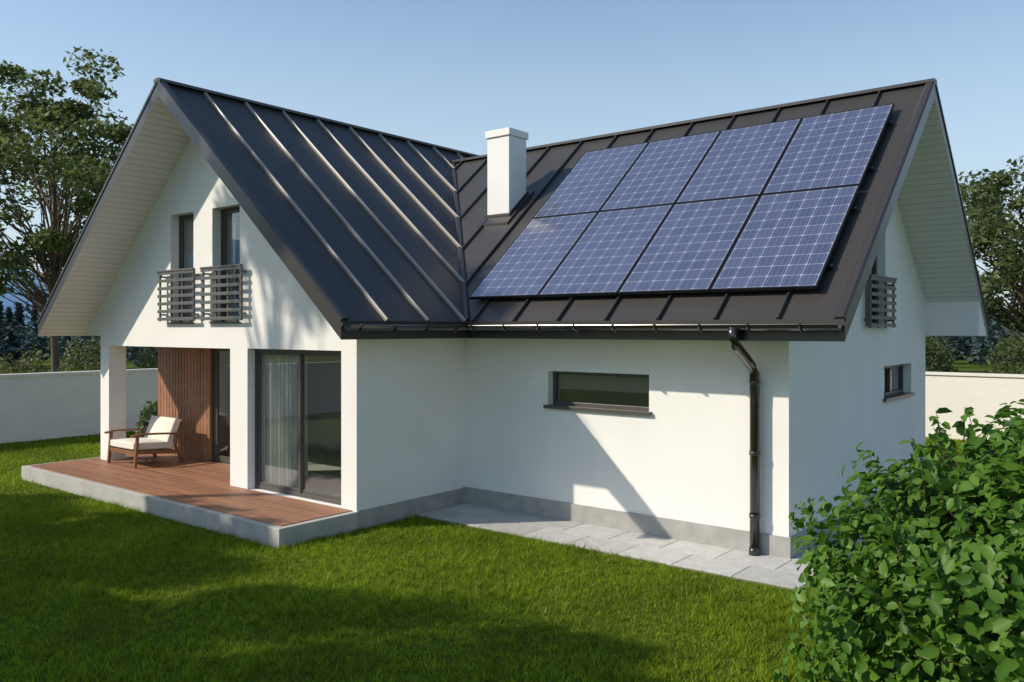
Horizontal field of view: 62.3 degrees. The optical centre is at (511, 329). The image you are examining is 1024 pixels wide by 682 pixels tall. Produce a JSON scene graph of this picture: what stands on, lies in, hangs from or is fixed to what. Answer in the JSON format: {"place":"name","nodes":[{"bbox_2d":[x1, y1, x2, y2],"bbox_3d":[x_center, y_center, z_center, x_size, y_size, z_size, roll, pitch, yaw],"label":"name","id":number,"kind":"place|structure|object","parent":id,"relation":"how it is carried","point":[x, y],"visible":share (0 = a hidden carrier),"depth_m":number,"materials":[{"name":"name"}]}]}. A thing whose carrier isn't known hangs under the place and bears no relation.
{"place":"outdoors","nodes":[
{"label":"outdoors","id":0,"kind":"place"},
{"bbox_2d":[213,348,229,463],"bbox_3d":[-5.149,1.480,16.271,2.030,2.300,0.082,0,0,39],"label":"porch door frame","id":1,"kind":"object","parent":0,"point":[217,457],"visible":0.18,"depth_m":16.84,"materials":[{"name":"black metal"}]},
{"bbox_2d":[0,269,1012,330],"bbox_3d":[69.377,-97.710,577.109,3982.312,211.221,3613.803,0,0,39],"label":"hills","id":2,"kind":"structure","parent":0,"point":[6,303],"depth_m":1465.88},
{"bbox_2d":[0,336,1023,681],"bbox_3d":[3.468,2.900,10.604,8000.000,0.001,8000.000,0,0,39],"label":"ground","id":3,"kind":"structure","parent":0,"point":[964,366],"depth_m":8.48,"materials":[{"name":"green plant"}]},
{"bbox_2d":[0,348,47,373],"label":"round shrub","id":4,"kind":"object","parent":3,"relation":"on","point":[14,369],"visible":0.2,"depth_m":23.43,"materials":[{"name":"green plant"}]},
{"bbox_2d":[0,46,133,371],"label":"deciduous tree","id":5,"kind":"object","parent":3,"relation":"on","point":[84,168],"visible":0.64,"depth_m":28.35,"materials":[{"name":"green plant"}]},
{"bbox_2d":[54,336,100,371],"bbox_3d":[-12.505,1.468,25.102,2.649,2.981,2.541,0,0,39],"label":"round shrub","id":6,"kind":"object","parent":3,"relation":"on","point":[85,366],"visible":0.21,"depth_m":24.93,"materials":[{"name":"green plant"}]},
{"bbox_2d":[0,368,157,443],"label":"garden wall","id":7,"kind":"structure","parent":3,"relation":"on","point":[42,406],"depth_m":22.49,"materials":[{"name":"white paint"}]},
{"bbox_2d":[134,399,157,437],"bbox_3d":[-8.931,2.333,21.007,0.819,1.246,0.857,0,0,39],"label":"garden shrub","id":8,"kind":"object","parent":3,"relation":"on","point":[147,413],"visible":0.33,"depth_m":20.86,"materials":[{"name":"green plant"}]},
{"bbox_2d":[137,346,157,368],"bbox_3d":[-11.093,1.595,26.631,2.324,2.727,2.196,0,0,39],"label":"round shrub","id":9,"kind":"object","parent":3,"relation":"on","point":[151,361],"visible":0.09,"depth_m":26.29,"materials":[{"name":"green plant"}]},
{"bbox_2d":[21,454,357,547],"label":"wooden deck","id":10,"kind":"structure","parent":3,"relation":"on","point":[192,491],"depth_m":13.46,"materials":[{"name":"wood"},{"name":"concrete"}]},
{"bbox_2d":[104,415,183,467],"bbox_3d":[-7.229,2.200,16.711,1.125,0.877,1.115,0,0,39],"label":"armchair","id":11,"kind":"object","parent":10,"relation":"on","point":[161,434],"visible":1,"depth_m":16.61,"materials":[{"name":"white fabric"}]},
{"bbox_2d":[219,303,239,447],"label":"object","id":12,"kind":"structure","parent":3,"relation":"on","point":[224,398],"depth_m":19.00,"materials":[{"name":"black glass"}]},
{"bbox_2d":[101,139,374,511],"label":"front gable wall","id":13,"kind":"structure","parent":3,"relation":"on","point":[281,310],"depth_m":14.22,"materials":[{"name":"white paint"}]},
{"bbox_2d":[157,268,198,320],"bbox_3d":[-5.974,-0.603,15.161,1.220,0.925,0.165,0,0,39],"label":"balcony railing","id":14,"kind":"object","parent":13,"relation":"attached to","point":[171,295],"visible":1,"depth_m":15.09,"materials":[{"name":"grey metal"}]},
{"bbox_2d":[179,214,192,321],"bbox_3d":[-5.809,-1.100,15.358,0.770,1.960,0.070,0,0,39],"label":"balcony window frame","id":15,"kind":"object","parent":13,"relation":"attached to","point":[182,218],"visible":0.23,"depth_m":15.54,"materials":[{"name":"black metal"}]},
{"bbox_2d":[185,219,192,316],"bbox_3d":[-5.929,-1.100,15.567,0.280,1.940,0.050,0,0,39],"label":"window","id":16,"kind":"structure","parent":13,"relation":"hanging from","point":[188,243],"depth_m":15.59,"materials":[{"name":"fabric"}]},
{"bbox_2d":[200,264,245,320],"bbox_3d":[-4.857,-0.603,14.260,1.210,0.925,0.165,0,0,39],"label":"balcony railing","id":17,"kind":"object","parent":13,"relation":"attached to","point":[203,286],"visible":1,"depth_m":14.17,"materials":[{"name":"grey metal"}]},
{"bbox_2d":[221,206,239,321],"bbox_3d":[-4.723,-1.100,14.482,0.820,1.960,0.070,0,0,39],"label":"balcony window frame","id":18,"kind":"object","parent":13,"relation":"attached to","point":[224,212],"visible":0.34,"depth_m":14.67,"materials":[{"name":"black metal"}]},
{"bbox_2d":[227,213,235,315],"bbox_3d":[-4.871,-1.100,14.713,0.260,1.940,0.050,0,0,39],"label":"window","id":19,"kind":"structure","parent":13,"relation":"hanging from","point":[231,239],"depth_m":14.69,"materials":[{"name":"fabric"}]},
{"bbox_2d":[262,355,296,487],"bbox_3d":[-3.805,1.475,13.837,0.960,2.270,0.075,0,0,39],"label":"curtain door","id":20,"kind":"structure","parent":13,"relation":"attached to","point":[279,419],"depth_m":13.81,"materials":[{"name":"fabric"}]},
{"bbox_2d":[255,349,340,504],"bbox_3d":[-3.327,1.475,13.322,2.370,2.310,0.082,0,0,39],"label":"sliding door frame","id":21,"kind":"object","parent":13,"relation":"attached to","point":[300,491],"visible":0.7,"depth_m":13.29,"materials":[{"name":"grey metal"}]},
{"bbox_2d":[297,356,307,477],"bbox_3d":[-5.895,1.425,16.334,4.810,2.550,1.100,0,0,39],"label":"door frame","id":22,"kind":"structure","parent":21,"relation":"attached to","point":[305,415],"depth_m":15.21,"materials":[{"name":"grey metal"}]},
{"bbox_2d":[211,348,212,460],"bbox_3d":[-6.593,1.480,17.459,1.710,2.300,0.165,0,0,39],"label":"cladding backing","id":23,"kind":"object","parent":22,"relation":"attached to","point":[211,404],"visible":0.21,"depth_m":16.87,"materials":[{"name":"brown"}]},
{"bbox_2d":[158,347,210,460],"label":"wood cladding","id":24,"kind":"structure","parent":23,"relation":"attached to","point":[184,383],"depth_m":17.32,"materials":[{"name":"brown wood"}]},
{"bbox_2d":[213,356,648,495],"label":"interior rooms","id":25,"kind":"object","parent":3,"relation":"on","point":[324,425],"visible":0.04,"depth_m":18.37,"materials":[{"name":"grey paint"}]},
{"bbox_2d":[0,297,1023,371],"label":"distant trees","id":26,"kind":"object","parent":3,"relation":"on","point":[13,332],"visible":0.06,"depth_m":62.15,"materials":[{"name":"green plant"}]},
{"bbox_2d":[464,338,797,536],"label":"long wall","id":27,"kind":"structure","parent":3,"relation":"on","point":[681,452],"depth_m":11.87,"materials":[{"name":"white paint"}]},
{"bbox_2d":[167,322,914,415],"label":"window sills","id":28,"kind":"structure","parent":27,"relation":"attached to","point":[888,398],"depth_m":12.64,"materials":[{"name":"grey metal"}]},
{"bbox_2d":[553,371,648,410],"bbox_3d":[1.338,0.900,12.534,1.760,0.520,0.070,0,0,39],"label":"strip window frame","id":29,"kind":"object","parent":27,"relation":"attached to","point":[555,387],"visible":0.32,"depth_m":12.62,"materials":[{"name":"black metal"}]},
{"bbox_2d":[558,374,648,392],"bbox_3d":[1.375,0.782,12.581,1.740,0.275,0.010,0,0,39],"label":"roller blind","id":30,"kind":"object","parent":27,"relation":"attached to","point":[610,383],"visible":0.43,"depth_m":12.58,"materials":[{"name":"grey fabric"}]},
{"bbox_2d":[728,327,759,555],"bbox_3d":[2.880,1.433,10.475,0.159,2.905,0.943,0,0,34],"label":"downspout","id":31,"kind":"object","parent":27,"relation":"attached to","point":[742,354],"visible":0.98,"depth_m":10.71,"materials":[{"name":"black metal"}]},
{"bbox_2d":[375,297,892,506],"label":"other outer walls","id":32,"kind":"structure","parent":3,"relation":"on","point":[419,417],"depth_m":13.21,"materials":[{"name":"white paint"}]},
{"bbox_2d":[38,82,987,341],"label":"roof","id":33,"kind":"structure","parent":32,"relation":"on","point":[926,197],"depth_m":14.02,"materials":[{"name":"metal"}]},
{"bbox_2d":[477,190,533,227],"bbox_3d":[-0.117,-2.198,15.668,0.720,0.771,0.780,0,0,39],"label":"chimney flashing","id":34,"kind":"object","parent":33,"relation":"on","point":[499,219],"visible":0.54,"depth_m":15.44,"materials":[{"name":"grey metal"}]},
{"bbox_2d":[485,127,527,214],"bbox_3d":[-0.095,-2.725,15.695,0.580,1.850,0.570,0,0,39],"label":"chimney","id":35,"kind":"object","parent":33,"relation":"on","point":[506,169],"visible":0.72,"depth_m":15.50,"materials":[{"name":"white paint"}]},
{"bbox_2d":[37,77,988,325],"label":"roof trim","id":36,"kind":"structure","parent":33,"relation":"attached to","point":[854,282],"depth_m":12.53,"materials":[{"name":"black metal"}]},
{"bbox_2d":[85,301,986,335],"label":"boxed eaves","id":37,"kind":"object","parent":33,"relation":"attached to","point":[953,318],"visible":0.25,"depth_m":15.71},
{"bbox_2d":[203,90,881,321],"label":"roof seams","id":38,"kind":"object","parent":33,"relation":"attached to","point":[384,228],"visible":0.37,"depth_m":14.31,"materials":[{"name":"black metal"}]},
{"bbox_2d":[344,323,841,332],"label":"gutters","id":39,"kind":"object","parent":33,"relation":"attached to","point":[800,327],"visible":1,"depth_m":11.06,"materials":[{"name":"black metal"}]},
{"bbox_2d":[469,103,894,298],"bbox_3d":[2.483,-1.898,12.919,5.580,2.862,3.317,0,0,39],"label":"solar panel array","id":40,"kind":"object","parent":33,"relation":"attached to","point":[765,207],"visible":1,"depth_m":12.47,"materials":[{"name":"blue"}]},
{"bbox_2d":[357,479,913,558],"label":"plinth","id":41,"kind":"structure","parent":3,"relation":"on","point":[770,545],"depth_m":12.32,"materials":[{"name":"paint"}]},
{"bbox_2d":[798,202,924,531],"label":"side gable wall","id":42,"kind":"structure","parent":3,"relation":"on","point":[844,409],"depth_m":13.03,"materials":[{"name":"white paint"}]},
{"bbox_2d":[865,256,876,325],"bbox_3d":[5.663,-0.950,13.587,0.070,1.800,1.100,0,0,39],"label":"side balcony window frame","id":43,"kind":"object","parent":42,"relation":"attached to","point":[874,271],"visible":0.07,"depth_m":13.97,"materials":[{"name":"grey"}]},
{"bbox_2d":[864,274,896,327],"bbox_3d":[5.846,-0.427,13.452,0.165,0.815,1.380,0,0,39],"label":"side balcony railing","id":44,"kind":"object","parent":42,"relation":"attached to","point":[878,294],"visible":0.96,"depth_m":13.32,"materials":[{"name":"grey metal"}]},
{"bbox_2d":[884,364,902,395],"bbox_3d":[6.492,0.875,14.607,0.080,0.530,1.710,0,0,39],"label":"side window frame","id":45,"kind":"object","parent":42,"relation":"attached to","point":[889,391],"visible":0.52,"depth_m":14.75,"materials":[{"name":"grey"}]},
{"bbox_2d":[773,399,1023,681],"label":"leafy bush","id":46,"kind":"object","parent":3,"relation":"on","point":[974,539],"visible":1,"depth_m":4.58,"materials":[{"name":"green plant"}]},
{"bbox_2d":[925,336,958,371],"bbox_3d":[12.092,1.267,26.202,3.460,3.401,3.458,0,0,39],"label":"garden shrub","id":47,"kind":"object","parent":3,"relation":"on","point":[932,344],"visible":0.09,"depth_m":25.33,"materials":[{"name":"green plant"}]},
{"bbox_2d":[925,372,1023,439],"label":"garden wall","id":48,"kind":"structure","parent":3,"relation":"on","point":[981,394],"depth_m":22.04,"materials":[{"name":"paint"}]},
{"bbox_2d":[958,156,1023,339],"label":"deciduous tree","id":49,"kind":"object","parent":3,"relation":"on","point":[988,215],"visible":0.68,"depth_m":26.84,"materials":[{"name":"green plant"}]},
{"bbox_2d":[982,329,1023,373],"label":"garden shrub","id":50,"kind":"object","parent":3,"relation":"on","point":[1001,353],"visible":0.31,"depth_m":24.37,"materials":[{"name":"green plant"}]},
{"bbox_2d":[0,0,1023,307],"label":"sky","id":51,"kind":"structure","parent":0,"point":[445,73],"materials":[{"name":"blue"}]},
{"bbox_2d":[415,503,864,590],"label":"paving path","id":52,"kind":"structure","parent":0,"point":[742,565],"depth_m":11.27,"materials":[{"name":"grey concrete"}]}
]}

